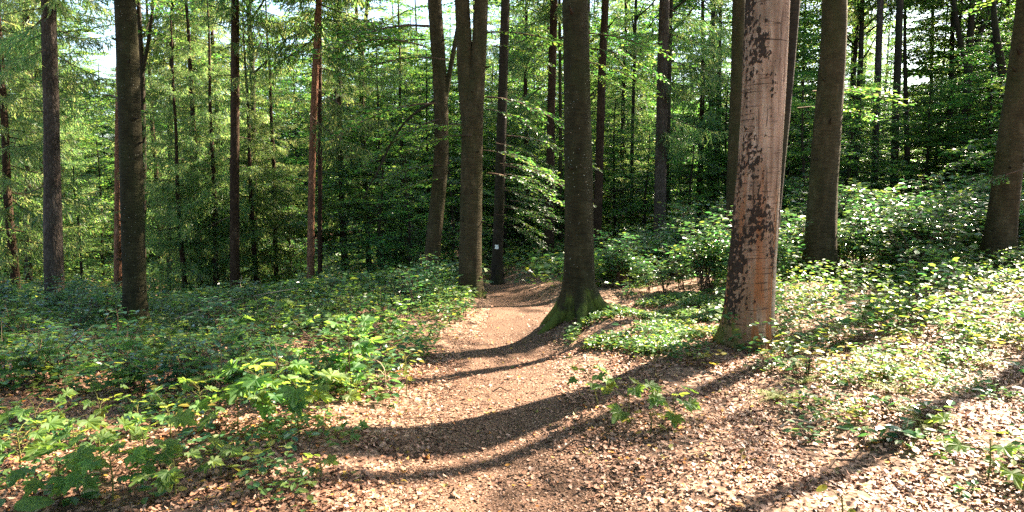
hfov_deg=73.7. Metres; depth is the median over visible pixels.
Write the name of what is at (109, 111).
young beech tree
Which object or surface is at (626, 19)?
background tree
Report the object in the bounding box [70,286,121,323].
undergrowth shrub
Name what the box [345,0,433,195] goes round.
young beech tree
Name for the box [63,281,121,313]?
undergrowth shrub
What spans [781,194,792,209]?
leafy bush
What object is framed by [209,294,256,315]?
undergrowth shrub
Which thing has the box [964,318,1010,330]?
seedling
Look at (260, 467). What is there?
seedling
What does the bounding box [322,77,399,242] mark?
young beech tree
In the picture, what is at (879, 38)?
slim tree
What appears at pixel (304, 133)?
tree
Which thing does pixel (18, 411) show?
maple sapling
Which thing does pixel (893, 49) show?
background tree
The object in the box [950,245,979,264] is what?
leafy bush
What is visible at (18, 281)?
undergrowth shrub
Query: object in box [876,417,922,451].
seedling
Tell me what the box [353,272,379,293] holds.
undergrowth shrub
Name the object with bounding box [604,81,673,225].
young beech tree
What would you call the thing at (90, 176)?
young beech tree
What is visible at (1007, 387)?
fallen stick
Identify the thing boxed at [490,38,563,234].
young beech tree
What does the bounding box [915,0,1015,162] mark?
young beech tree
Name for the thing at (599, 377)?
maple sapling
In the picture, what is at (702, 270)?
leafy bush
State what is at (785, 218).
leafy bush
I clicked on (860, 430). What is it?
seedling
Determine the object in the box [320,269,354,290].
undergrowth shrub
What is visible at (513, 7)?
tree
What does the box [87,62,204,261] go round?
young beech tree
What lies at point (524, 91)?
young spruce tree
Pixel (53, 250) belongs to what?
spruce tree
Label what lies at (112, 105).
young beech tree
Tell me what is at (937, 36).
background tree
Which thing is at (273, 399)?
seedling
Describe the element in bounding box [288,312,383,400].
undergrowth shrub
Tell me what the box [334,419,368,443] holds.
maple sapling
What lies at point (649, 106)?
young beech tree
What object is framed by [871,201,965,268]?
leafy bush
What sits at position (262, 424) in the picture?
seedling
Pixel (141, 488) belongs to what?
seedling
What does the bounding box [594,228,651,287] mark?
leafy bush
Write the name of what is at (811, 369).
seedling
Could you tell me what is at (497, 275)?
marked spruce tree
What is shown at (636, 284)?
leafy bush
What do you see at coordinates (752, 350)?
seedling
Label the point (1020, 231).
leafy bush
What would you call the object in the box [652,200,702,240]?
leafy bush
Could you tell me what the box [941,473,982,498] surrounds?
seedling
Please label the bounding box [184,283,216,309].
undergrowth shrub
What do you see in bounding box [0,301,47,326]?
undergrowth shrub
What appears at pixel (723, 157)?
young beech tree
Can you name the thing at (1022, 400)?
seedling
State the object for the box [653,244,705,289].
leafy bush
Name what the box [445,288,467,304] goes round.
undergrowth shrub
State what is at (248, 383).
maple sapling
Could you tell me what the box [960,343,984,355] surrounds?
seedling
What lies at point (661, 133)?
spruce tree
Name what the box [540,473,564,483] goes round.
fallen stick
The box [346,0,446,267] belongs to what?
young spruce tree
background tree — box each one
[1,0,115,274]
[112,69,184,256]
[187,0,309,163]
[264,0,390,258]
[264,64,327,157]
[280,68,343,243]
[381,0,457,233]
[450,0,508,121]
[455,0,563,138]
[486,1,563,135]
[487,1,606,107]
[522,0,688,100]
[545,31,618,123]
[641,4,731,212]
[677,11,731,111]
[693,18,728,117]
[700,17,815,76]
[718,1,871,143]
[798,0,965,183]
[798,5,885,99]
[809,0,910,197]
[814,1,894,182]
[845,1,889,173]
[846,8,941,146]
[865,16,940,92]
[887,0,1015,138]
[903,1,1010,79]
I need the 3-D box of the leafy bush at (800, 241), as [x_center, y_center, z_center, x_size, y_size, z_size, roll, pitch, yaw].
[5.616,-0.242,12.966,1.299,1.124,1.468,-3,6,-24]
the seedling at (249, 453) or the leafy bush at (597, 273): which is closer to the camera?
the seedling at (249, 453)
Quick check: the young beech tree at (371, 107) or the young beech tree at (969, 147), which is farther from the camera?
the young beech tree at (371, 107)
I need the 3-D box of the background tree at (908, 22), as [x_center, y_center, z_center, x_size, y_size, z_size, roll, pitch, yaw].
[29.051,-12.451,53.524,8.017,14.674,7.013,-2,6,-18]
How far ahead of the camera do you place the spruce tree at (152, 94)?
25.34 m
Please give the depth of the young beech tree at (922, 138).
23.61 m
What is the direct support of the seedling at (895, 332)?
on the ground at (780, 383)
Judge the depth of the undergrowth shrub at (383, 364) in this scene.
5.88 m
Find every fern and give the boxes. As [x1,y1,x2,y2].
[750,388,817,403]
[777,374,825,383]
[864,377,929,394]
[886,402,960,433]
[967,352,999,365]
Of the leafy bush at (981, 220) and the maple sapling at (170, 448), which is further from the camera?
the leafy bush at (981, 220)
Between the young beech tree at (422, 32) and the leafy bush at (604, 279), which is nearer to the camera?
the leafy bush at (604, 279)
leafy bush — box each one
[536,261,552,276]
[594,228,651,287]
[594,260,606,280]
[594,264,605,281]
[595,266,616,286]
[596,241,646,286]
[596,263,628,287]
[601,242,647,263]
[604,278,648,296]
[612,227,651,250]
[617,232,656,274]
[617,234,658,275]
[620,272,645,291]
[624,223,676,274]
[628,256,667,291]
[633,257,659,277]
[634,230,663,244]
[635,254,692,293]
[645,234,672,273]
[650,229,686,275]
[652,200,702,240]
[653,227,722,273]
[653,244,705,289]
[657,213,712,241]
[659,231,697,274]
[662,215,706,243]
[663,200,725,241]
[666,218,730,290]
[673,219,731,288]
[679,251,728,282]
[679,264,694,275]
[689,214,724,245]
[694,206,804,266]
[697,197,779,242]
[700,207,725,228]
[710,257,727,279]
[724,205,804,258]
[729,221,814,277]
[775,281,797,305]
[775,291,796,327]
[779,215,838,252]
[780,211,802,239]
[780,214,843,263]
[780,254,801,274]
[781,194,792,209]
[781,208,805,243]
[782,182,873,228]
[785,189,807,210]
[786,226,803,265]
[789,198,846,231]
[793,209,894,268]
[837,194,942,268]
[837,210,867,233]
[837,210,895,271]
[837,230,867,263]
[838,178,876,207]
[838,183,942,266]
[838,186,861,216]
[838,188,900,242]
[838,191,897,226]
[852,188,899,226]
[853,218,969,285]
[857,192,988,271]
[860,279,944,323]
[862,232,893,264]
[867,191,909,216]
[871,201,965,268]
[880,260,939,284]
[885,199,976,261]
[885,199,983,264]
[890,262,971,300]
[891,172,990,221]
[891,250,965,290]
[893,208,985,263]
[898,247,958,288]
[913,190,986,234]
[919,173,1022,211]
[919,201,987,257]
[922,185,948,205]
[937,189,1023,240]
[943,176,989,232]
[946,166,992,193]
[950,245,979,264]
[957,181,1023,204]
[961,175,1023,224]
[971,203,1023,242]
[1018,193,1023,248]
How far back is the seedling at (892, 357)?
5.82 m
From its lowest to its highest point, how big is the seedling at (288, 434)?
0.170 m
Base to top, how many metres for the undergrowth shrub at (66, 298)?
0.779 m
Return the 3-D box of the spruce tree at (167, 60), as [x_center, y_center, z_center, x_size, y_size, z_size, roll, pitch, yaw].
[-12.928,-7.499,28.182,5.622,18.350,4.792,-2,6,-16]
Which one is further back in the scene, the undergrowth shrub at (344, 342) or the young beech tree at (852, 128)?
the young beech tree at (852, 128)
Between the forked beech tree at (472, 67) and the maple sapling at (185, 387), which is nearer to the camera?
the maple sapling at (185, 387)
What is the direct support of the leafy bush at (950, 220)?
on the ground at (780, 383)
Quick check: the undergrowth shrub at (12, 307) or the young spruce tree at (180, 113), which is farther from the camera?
the young spruce tree at (180, 113)
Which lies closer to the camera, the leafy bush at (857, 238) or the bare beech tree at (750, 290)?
the bare beech tree at (750, 290)
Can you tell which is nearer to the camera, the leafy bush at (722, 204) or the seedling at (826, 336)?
the seedling at (826, 336)
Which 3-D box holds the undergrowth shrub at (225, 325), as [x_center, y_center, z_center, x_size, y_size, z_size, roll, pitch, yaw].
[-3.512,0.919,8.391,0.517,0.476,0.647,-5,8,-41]
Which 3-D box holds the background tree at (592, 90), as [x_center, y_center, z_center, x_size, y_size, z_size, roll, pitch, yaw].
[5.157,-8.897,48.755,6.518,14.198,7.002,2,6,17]
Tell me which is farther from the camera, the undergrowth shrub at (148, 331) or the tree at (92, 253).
the tree at (92, 253)
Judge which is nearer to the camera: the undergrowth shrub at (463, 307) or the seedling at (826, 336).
the seedling at (826, 336)
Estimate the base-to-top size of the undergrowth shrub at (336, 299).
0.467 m
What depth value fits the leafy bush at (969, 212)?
12.11 m
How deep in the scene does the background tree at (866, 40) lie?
41.10 m
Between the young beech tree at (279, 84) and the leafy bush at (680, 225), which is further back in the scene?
the young beech tree at (279, 84)
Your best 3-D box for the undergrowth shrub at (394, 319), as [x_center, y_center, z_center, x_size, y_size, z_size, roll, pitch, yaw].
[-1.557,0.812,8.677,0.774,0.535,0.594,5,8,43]
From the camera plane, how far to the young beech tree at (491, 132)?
28.36 m
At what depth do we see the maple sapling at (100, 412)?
5.04 m
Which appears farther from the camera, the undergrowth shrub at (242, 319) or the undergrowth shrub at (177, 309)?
the undergrowth shrub at (177, 309)
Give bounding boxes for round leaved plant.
[0,496,53,511]
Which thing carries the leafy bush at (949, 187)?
on the ground at (780, 383)
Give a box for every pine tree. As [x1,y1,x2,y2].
[79,0,178,294]
[226,0,418,283]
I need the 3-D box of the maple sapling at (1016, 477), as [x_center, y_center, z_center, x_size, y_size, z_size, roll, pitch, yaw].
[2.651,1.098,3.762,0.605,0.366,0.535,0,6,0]
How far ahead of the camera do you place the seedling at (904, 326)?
7.37 m
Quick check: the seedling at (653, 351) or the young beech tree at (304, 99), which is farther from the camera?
the young beech tree at (304, 99)
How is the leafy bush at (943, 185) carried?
on the ground at (780, 383)
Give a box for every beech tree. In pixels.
[0,69,104,241]
[0,86,67,276]
[58,29,114,189]
[59,60,113,255]
[62,0,167,328]
[72,150,113,255]
[76,60,147,255]
[83,70,151,175]
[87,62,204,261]
[102,49,177,168]
[146,78,188,235]
[148,81,258,257]
[159,24,244,164]
[205,43,305,241]
[223,30,293,203]
[227,180,304,280]
[240,41,326,242]
[246,169,334,284]
[273,8,350,205]
[279,142,347,254]
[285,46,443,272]
[289,0,455,288]
[292,42,377,221]
[315,152,398,268]
[316,45,425,246]
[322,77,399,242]
[323,43,388,140]
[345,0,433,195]
[367,34,447,218]
[378,4,456,230]
[382,47,493,254]
[391,26,494,223]
[401,0,600,298]
[406,139,513,276]
[409,36,534,255]
[420,6,488,218]
[443,57,541,253]
[444,87,564,260]
[459,0,546,203]
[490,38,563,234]
[509,6,563,196]
[510,95,629,252]
[531,36,637,234]
[536,89,612,228]
[537,0,676,334]
[545,0,647,162]
[554,86,654,244]
[555,78,635,224]
[562,0,677,213]
[591,0,724,214]
[602,126,638,223]
[602,131,688,241]
[602,151,635,229]
[604,65,672,216]
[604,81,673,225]
[629,3,723,211]
[630,93,694,215]
[634,77,705,218]
[634,112,726,232]
[645,59,712,210]
[669,76,783,219]
[678,61,730,208]
[684,3,731,140]
[694,0,865,211]
[711,0,789,354]
[716,63,859,212]
[721,0,861,207]
[721,0,882,199]
[722,0,744,257]
[775,0,799,299]
[781,76,876,218]
[791,54,930,205]
[791,114,883,205]
[796,0,916,281]
[839,74,888,191]
[839,75,928,209]
[844,61,903,184]
[847,28,918,175]
[859,133,890,184]
[862,0,1015,175]
[869,78,989,202]
[878,0,997,184]
[885,79,937,180]
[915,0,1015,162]
[939,0,1023,270]
[942,6,1023,179]
[944,31,1023,196]
[951,2,1014,181]
[951,17,1012,179]
[960,10,1023,175]
[963,0,1005,14]
[964,74,1023,179]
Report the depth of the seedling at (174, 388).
5.42 m
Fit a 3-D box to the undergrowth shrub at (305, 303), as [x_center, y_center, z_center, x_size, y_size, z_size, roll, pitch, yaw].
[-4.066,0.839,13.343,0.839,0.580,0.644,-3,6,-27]
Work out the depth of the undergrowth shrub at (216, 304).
9.54 m
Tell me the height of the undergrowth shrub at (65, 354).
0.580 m
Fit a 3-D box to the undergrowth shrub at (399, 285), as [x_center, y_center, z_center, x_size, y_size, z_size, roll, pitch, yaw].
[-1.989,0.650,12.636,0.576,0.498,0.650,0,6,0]
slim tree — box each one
[138,0,373,268]
[255,0,454,268]
[654,0,731,214]
[870,0,883,190]
[889,0,903,208]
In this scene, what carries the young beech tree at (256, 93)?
on the ground at (780, 383)
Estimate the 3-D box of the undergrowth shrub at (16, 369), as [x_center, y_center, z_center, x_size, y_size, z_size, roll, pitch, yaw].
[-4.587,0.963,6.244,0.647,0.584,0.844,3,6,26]
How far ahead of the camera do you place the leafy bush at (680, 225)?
16.28 m
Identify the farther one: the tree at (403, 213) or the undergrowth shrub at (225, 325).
the tree at (403, 213)
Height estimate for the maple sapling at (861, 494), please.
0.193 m
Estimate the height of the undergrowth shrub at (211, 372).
0.544 m
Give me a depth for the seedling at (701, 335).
7.29 m
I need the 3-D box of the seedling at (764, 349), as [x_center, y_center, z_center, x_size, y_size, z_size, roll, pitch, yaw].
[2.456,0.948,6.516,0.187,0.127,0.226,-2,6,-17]
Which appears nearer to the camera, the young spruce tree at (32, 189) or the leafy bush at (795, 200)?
the leafy bush at (795, 200)
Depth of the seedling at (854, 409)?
4.82 m
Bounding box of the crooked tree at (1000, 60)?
[990,0,1006,101]
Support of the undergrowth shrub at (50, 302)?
on the ground at (780, 383)
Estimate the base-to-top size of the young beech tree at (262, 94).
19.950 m
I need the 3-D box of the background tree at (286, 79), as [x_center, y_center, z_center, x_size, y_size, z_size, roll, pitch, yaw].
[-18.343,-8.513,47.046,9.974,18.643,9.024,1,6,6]
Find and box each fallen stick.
[172,443,234,458]
[175,288,295,319]
[201,428,226,438]
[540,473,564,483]
[559,435,599,451]
[739,443,749,468]
[779,418,820,427]
[827,452,860,468]
[850,338,915,344]
[994,377,1023,403]
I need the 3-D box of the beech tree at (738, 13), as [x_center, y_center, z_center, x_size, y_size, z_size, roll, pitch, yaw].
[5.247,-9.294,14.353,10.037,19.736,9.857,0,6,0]
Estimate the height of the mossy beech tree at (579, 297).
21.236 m
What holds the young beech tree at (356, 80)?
on the ground at (780, 383)
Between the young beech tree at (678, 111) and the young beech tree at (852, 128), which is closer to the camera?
the young beech tree at (852, 128)
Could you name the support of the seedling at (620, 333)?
on the ground at (780, 383)
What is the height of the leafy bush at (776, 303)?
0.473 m
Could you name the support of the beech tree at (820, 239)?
on the ground at (780, 383)
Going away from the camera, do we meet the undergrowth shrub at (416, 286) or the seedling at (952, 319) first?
the seedling at (952, 319)
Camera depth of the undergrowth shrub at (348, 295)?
11.51 m
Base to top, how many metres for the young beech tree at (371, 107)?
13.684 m
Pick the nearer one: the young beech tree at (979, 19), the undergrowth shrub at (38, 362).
the undergrowth shrub at (38, 362)
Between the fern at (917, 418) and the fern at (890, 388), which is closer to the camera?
the fern at (917, 418)
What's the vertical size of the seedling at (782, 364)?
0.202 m
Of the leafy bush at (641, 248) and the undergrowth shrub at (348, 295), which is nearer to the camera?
the undergrowth shrub at (348, 295)
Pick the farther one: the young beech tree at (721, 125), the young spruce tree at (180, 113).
the young beech tree at (721, 125)
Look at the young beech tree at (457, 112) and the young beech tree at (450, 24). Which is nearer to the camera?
the young beech tree at (457, 112)
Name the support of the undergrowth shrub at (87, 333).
on the ground at (780, 383)
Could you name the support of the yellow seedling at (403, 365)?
on the ground at (780, 383)
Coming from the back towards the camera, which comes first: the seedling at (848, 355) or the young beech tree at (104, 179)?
the young beech tree at (104, 179)
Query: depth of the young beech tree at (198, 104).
56.50 m
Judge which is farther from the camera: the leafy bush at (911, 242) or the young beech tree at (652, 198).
the young beech tree at (652, 198)
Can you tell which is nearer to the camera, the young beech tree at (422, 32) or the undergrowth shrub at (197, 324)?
the undergrowth shrub at (197, 324)
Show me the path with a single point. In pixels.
(503, 291)
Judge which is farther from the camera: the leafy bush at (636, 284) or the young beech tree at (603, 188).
the young beech tree at (603, 188)
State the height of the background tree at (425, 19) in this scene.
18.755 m
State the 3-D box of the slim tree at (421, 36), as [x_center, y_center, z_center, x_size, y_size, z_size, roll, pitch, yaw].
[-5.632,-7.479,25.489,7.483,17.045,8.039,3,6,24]
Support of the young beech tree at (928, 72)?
on the ground at (780, 383)
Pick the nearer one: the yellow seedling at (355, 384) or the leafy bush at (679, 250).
the yellow seedling at (355, 384)
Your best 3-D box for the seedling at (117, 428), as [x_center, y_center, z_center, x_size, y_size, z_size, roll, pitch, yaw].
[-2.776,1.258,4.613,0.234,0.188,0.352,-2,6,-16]
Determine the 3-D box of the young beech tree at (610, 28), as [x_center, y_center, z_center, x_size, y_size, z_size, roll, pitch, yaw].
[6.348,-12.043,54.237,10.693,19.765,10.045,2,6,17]
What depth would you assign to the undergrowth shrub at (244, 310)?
10.60 m
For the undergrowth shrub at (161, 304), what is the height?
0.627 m
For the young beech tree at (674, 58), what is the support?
on the ground at (780, 383)
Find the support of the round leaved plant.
on the ground at (780, 383)
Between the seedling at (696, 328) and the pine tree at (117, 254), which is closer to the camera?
the seedling at (696, 328)
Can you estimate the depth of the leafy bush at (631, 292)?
11.63 m
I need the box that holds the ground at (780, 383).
[0,189,1023,511]
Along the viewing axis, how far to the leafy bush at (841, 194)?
18.12 m
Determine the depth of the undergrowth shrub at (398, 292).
12.10 m
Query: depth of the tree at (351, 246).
19.84 m
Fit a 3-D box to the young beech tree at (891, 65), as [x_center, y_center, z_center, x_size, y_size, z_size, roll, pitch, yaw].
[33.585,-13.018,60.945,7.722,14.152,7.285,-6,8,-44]
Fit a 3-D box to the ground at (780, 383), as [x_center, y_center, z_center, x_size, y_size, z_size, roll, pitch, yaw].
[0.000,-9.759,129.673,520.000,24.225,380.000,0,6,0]
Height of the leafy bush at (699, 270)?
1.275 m
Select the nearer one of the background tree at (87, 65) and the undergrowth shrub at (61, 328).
the undergrowth shrub at (61, 328)
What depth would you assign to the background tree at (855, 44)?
31.65 m
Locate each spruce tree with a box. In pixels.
[0,0,105,294]
[0,0,110,294]
[0,0,116,308]
[0,2,112,281]
[12,15,113,278]
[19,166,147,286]
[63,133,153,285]
[98,2,202,276]
[114,0,251,293]
[141,0,224,289]
[142,0,268,278]
[142,20,241,300]
[147,0,265,296]
[148,0,280,278]
[179,0,312,292]
[199,1,307,293]
[217,0,323,284]
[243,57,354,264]
[282,0,406,275]
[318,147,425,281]
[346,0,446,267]
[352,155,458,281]
[482,0,564,253]
[486,0,615,262]
[490,0,602,284]
[589,0,656,231]
[592,0,615,254]
[613,0,731,243]
[644,0,732,219]
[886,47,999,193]
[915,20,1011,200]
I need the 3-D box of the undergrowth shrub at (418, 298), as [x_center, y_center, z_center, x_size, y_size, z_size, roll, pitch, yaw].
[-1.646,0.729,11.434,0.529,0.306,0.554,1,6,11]
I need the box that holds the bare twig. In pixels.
[373,361,385,399]
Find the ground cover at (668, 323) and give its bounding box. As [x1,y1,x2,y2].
[0,181,1023,511]
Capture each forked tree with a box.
[64,0,223,291]
[951,0,990,188]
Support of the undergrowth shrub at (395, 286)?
on the ground at (780, 383)
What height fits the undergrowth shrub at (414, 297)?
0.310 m
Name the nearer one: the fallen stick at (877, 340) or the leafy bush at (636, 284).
the fallen stick at (877, 340)
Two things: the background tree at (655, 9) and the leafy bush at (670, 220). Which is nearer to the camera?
the leafy bush at (670, 220)
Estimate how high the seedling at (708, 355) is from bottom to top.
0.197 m
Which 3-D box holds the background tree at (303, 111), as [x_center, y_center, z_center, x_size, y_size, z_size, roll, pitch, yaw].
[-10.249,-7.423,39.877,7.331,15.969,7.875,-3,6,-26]
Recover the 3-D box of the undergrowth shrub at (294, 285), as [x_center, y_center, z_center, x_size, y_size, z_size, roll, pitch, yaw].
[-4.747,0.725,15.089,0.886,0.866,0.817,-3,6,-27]
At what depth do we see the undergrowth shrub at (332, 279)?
15.92 m
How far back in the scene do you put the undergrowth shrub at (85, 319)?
10.47 m
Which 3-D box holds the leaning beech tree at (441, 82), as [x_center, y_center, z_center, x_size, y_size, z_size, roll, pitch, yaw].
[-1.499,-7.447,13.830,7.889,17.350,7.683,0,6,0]
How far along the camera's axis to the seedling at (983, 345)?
6.47 m
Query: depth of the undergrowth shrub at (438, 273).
14.21 m
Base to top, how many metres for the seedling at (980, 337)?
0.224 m
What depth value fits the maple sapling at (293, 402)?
4.37 m
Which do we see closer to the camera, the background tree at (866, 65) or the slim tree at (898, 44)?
the slim tree at (898, 44)
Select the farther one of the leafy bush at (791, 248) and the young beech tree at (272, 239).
the young beech tree at (272, 239)
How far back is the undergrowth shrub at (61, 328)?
8.31 m
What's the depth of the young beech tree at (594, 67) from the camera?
29.01 m
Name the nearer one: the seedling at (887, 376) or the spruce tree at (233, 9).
the seedling at (887, 376)
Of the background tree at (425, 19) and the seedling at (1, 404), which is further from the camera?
the background tree at (425, 19)
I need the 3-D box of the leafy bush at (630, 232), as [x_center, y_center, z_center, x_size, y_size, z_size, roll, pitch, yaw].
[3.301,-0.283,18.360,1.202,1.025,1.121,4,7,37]
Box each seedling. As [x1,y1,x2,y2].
[0,396,22,408]
[0,403,18,429]
[4,416,42,434]
[28,470,100,511]
[47,398,80,408]
[80,423,120,450]
[97,462,166,503]
[107,411,172,432]
[140,389,181,402]
[145,390,180,414]
[149,383,197,406]
[171,400,219,427]
[174,432,213,450]
[180,407,230,435]
[204,440,274,471]
[238,398,255,403]
[239,451,279,477]
[249,401,290,427]
[263,381,301,405]
[267,410,296,430]
[270,425,319,450]
[328,387,345,400]
[347,377,377,397]
[387,348,424,394]
[611,323,645,339]
[633,326,666,338]
[640,339,668,353]
[659,342,680,355]
[685,349,726,364]
[687,325,717,338]
[691,329,709,340]
[737,341,763,353]
[760,348,780,358]
[769,340,805,357]
[772,359,812,374]
[774,341,809,353]
[776,324,807,341]
[778,330,804,345]
[781,419,822,442]
[789,349,817,366]
[794,347,828,374]
[801,335,835,352]
[818,349,855,370]
[819,371,860,385]
[821,335,855,352]
[822,328,856,349]
[832,401,872,421]
[833,342,857,364]
[837,420,888,441]
[852,359,909,383]
[857,367,884,378]
[863,392,917,408]
[868,344,905,352]
[875,364,908,384]
[876,352,907,373]
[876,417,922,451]
[880,333,925,348]
[882,326,905,336]
[887,424,935,436]
[892,324,921,334]
[900,360,940,372]
[905,325,922,334]
[905,400,954,420]
[932,348,967,362]
[933,331,951,343]
[937,313,978,331]
[937,426,969,440]
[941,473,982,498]
[943,330,981,349]
[947,317,980,330]
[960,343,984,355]
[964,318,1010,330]
[970,332,1016,354]
[970,342,995,349]
[970,382,1022,396]
[973,389,1004,405]
[980,380,1023,401]
[993,326,1019,337]
[995,332,1020,344]
[999,316,1023,327]
[1006,318,1023,349]
[1007,357,1023,371]
[1008,399,1023,413]
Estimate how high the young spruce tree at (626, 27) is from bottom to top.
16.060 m
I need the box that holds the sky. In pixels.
[1,0,1004,154]
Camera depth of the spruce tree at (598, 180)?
21.61 m
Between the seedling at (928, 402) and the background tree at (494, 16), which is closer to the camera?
the seedling at (928, 402)
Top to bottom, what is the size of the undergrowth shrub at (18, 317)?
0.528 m
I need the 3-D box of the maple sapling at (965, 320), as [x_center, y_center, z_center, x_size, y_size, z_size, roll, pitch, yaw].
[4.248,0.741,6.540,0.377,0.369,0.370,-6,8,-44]
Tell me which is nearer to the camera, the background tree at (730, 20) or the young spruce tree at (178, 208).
the young spruce tree at (178, 208)
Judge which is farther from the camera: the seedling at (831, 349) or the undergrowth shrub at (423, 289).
the undergrowth shrub at (423, 289)
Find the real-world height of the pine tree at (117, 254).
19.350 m
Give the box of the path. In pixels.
[398,249,625,511]
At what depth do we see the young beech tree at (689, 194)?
23.73 m
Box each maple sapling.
[0,387,78,429]
[0,415,75,468]
[0,429,117,506]
[23,401,114,459]
[26,412,151,472]
[48,445,157,502]
[64,384,127,421]
[100,408,197,465]
[105,394,167,425]
[128,436,226,495]
[130,386,210,438]
[168,377,226,408]
[193,444,243,475]
[194,383,278,431]
[210,358,311,421]
[241,366,348,425]
[303,453,338,480]
[305,372,361,410]
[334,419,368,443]
[563,356,618,404]
[590,376,669,423]
[621,407,674,433]
[648,385,701,428]
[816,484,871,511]
[924,412,1023,489]
[933,314,977,347]
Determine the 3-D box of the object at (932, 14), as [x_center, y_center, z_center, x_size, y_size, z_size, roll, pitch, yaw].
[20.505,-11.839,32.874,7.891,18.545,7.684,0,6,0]
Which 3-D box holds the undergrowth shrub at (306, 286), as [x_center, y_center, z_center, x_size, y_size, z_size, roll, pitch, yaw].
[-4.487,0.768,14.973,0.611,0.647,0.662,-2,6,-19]
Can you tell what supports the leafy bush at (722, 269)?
on the ground at (780, 383)
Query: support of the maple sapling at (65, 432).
on the ground at (780, 383)
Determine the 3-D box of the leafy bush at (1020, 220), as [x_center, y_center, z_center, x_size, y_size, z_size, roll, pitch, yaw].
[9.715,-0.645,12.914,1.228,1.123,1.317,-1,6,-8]
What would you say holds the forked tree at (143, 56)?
on the ground at (780, 383)
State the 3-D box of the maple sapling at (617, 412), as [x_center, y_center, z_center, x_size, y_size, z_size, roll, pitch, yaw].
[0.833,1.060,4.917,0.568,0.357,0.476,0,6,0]
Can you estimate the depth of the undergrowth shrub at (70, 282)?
13.68 m
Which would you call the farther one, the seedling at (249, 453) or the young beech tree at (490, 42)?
the young beech tree at (490, 42)
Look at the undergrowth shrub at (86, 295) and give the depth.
12.94 m
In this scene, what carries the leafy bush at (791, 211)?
on the ground at (780, 383)
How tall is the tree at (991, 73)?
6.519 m
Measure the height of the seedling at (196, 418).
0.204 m
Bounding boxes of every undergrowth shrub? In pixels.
[0,273,25,311]
[0,276,21,299]
[0,294,48,335]
[0,301,39,321]
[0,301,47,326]
[0,308,32,340]
[0,314,54,344]
[0,323,87,384]
[0,328,42,353]
[0,331,62,387]
[1,275,28,294]
[4,324,107,380]
[10,281,43,304]
[27,278,43,298]
[29,318,78,354]
[32,271,91,310]
[32,291,62,316]
[34,306,64,321]
[39,288,114,331]
[40,284,81,316]
[50,295,78,312]
[57,270,108,303]
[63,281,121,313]
[63,303,108,328]
[63,332,91,355]
[67,284,107,312]
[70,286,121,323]
[70,330,142,368]
[73,333,163,395]
[76,292,116,317]
[80,305,165,366]
[87,286,151,318]
[104,346,168,391]
[129,340,210,393]
[140,320,188,360]
[144,294,211,331]
[149,295,177,313]
[149,305,166,316]
[153,334,230,391]
[154,310,174,322]
[158,337,225,369]
[159,330,233,377]
[164,298,191,311]
[179,330,279,395]
[182,292,240,335]
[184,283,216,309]
[188,315,218,333]
[194,295,225,317]
[197,292,254,329]
[200,286,239,301]
[203,278,248,307]
[207,312,249,343]
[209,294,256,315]
[213,318,287,355]
[216,275,269,311]
[222,324,282,359]
[223,322,276,351]
[226,342,299,379]
[227,296,303,342]
[234,310,306,350]
[234,337,311,393]
[238,334,280,368]
[239,280,299,308]
[249,292,282,312]
[255,305,300,331]
[261,300,287,324]
[269,287,315,311]
[278,267,315,300]
[281,286,324,309]
[285,299,336,327]
[286,268,316,287]
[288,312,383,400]
[291,292,327,320]
[293,292,317,309]
[293,355,355,393]
[295,278,325,296]
[296,276,318,298]
[306,272,345,302]
[310,293,348,311]
[317,272,343,290]
[317,326,386,355]
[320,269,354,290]
[323,283,369,307]
[323,313,359,340]
[325,290,356,313]
[328,283,364,303]
[328,289,373,322]
[339,316,380,339]
[340,349,403,391]
[341,276,364,289]
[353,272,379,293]
[356,297,409,338]
[357,289,379,305]
[361,261,389,280]
[361,270,404,294]
[378,283,407,301]
[379,274,414,299]
[388,277,421,297]
[389,265,443,309]
[396,259,422,278]
[397,251,452,300]
[397,290,431,301]
[399,289,431,305]
[414,282,437,297]
[415,261,451,284]
[425,283,448,300]
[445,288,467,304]
[450,299,477,316]
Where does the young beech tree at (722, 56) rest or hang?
on the ground at (780, 383)
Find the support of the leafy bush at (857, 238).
on the ground at (780, 383)
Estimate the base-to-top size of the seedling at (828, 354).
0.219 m
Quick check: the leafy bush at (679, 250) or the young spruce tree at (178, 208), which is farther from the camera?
the young spruce tree at (178, 208)
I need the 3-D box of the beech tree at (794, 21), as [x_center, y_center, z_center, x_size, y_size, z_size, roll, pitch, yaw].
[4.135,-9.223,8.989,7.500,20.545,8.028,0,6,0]
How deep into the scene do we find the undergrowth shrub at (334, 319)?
8.78 m
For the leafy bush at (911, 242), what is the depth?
10.57 m
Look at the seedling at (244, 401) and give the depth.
5.17 m
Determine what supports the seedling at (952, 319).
on the ground at (780, 383)
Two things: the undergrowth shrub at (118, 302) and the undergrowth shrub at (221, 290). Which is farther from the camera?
the undergrowth shrub at (221, 290)
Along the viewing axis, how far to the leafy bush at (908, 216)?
11.19 m
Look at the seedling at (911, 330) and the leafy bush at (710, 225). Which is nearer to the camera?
the seedling at (911, 330)
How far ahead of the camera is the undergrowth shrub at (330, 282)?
13.28 m

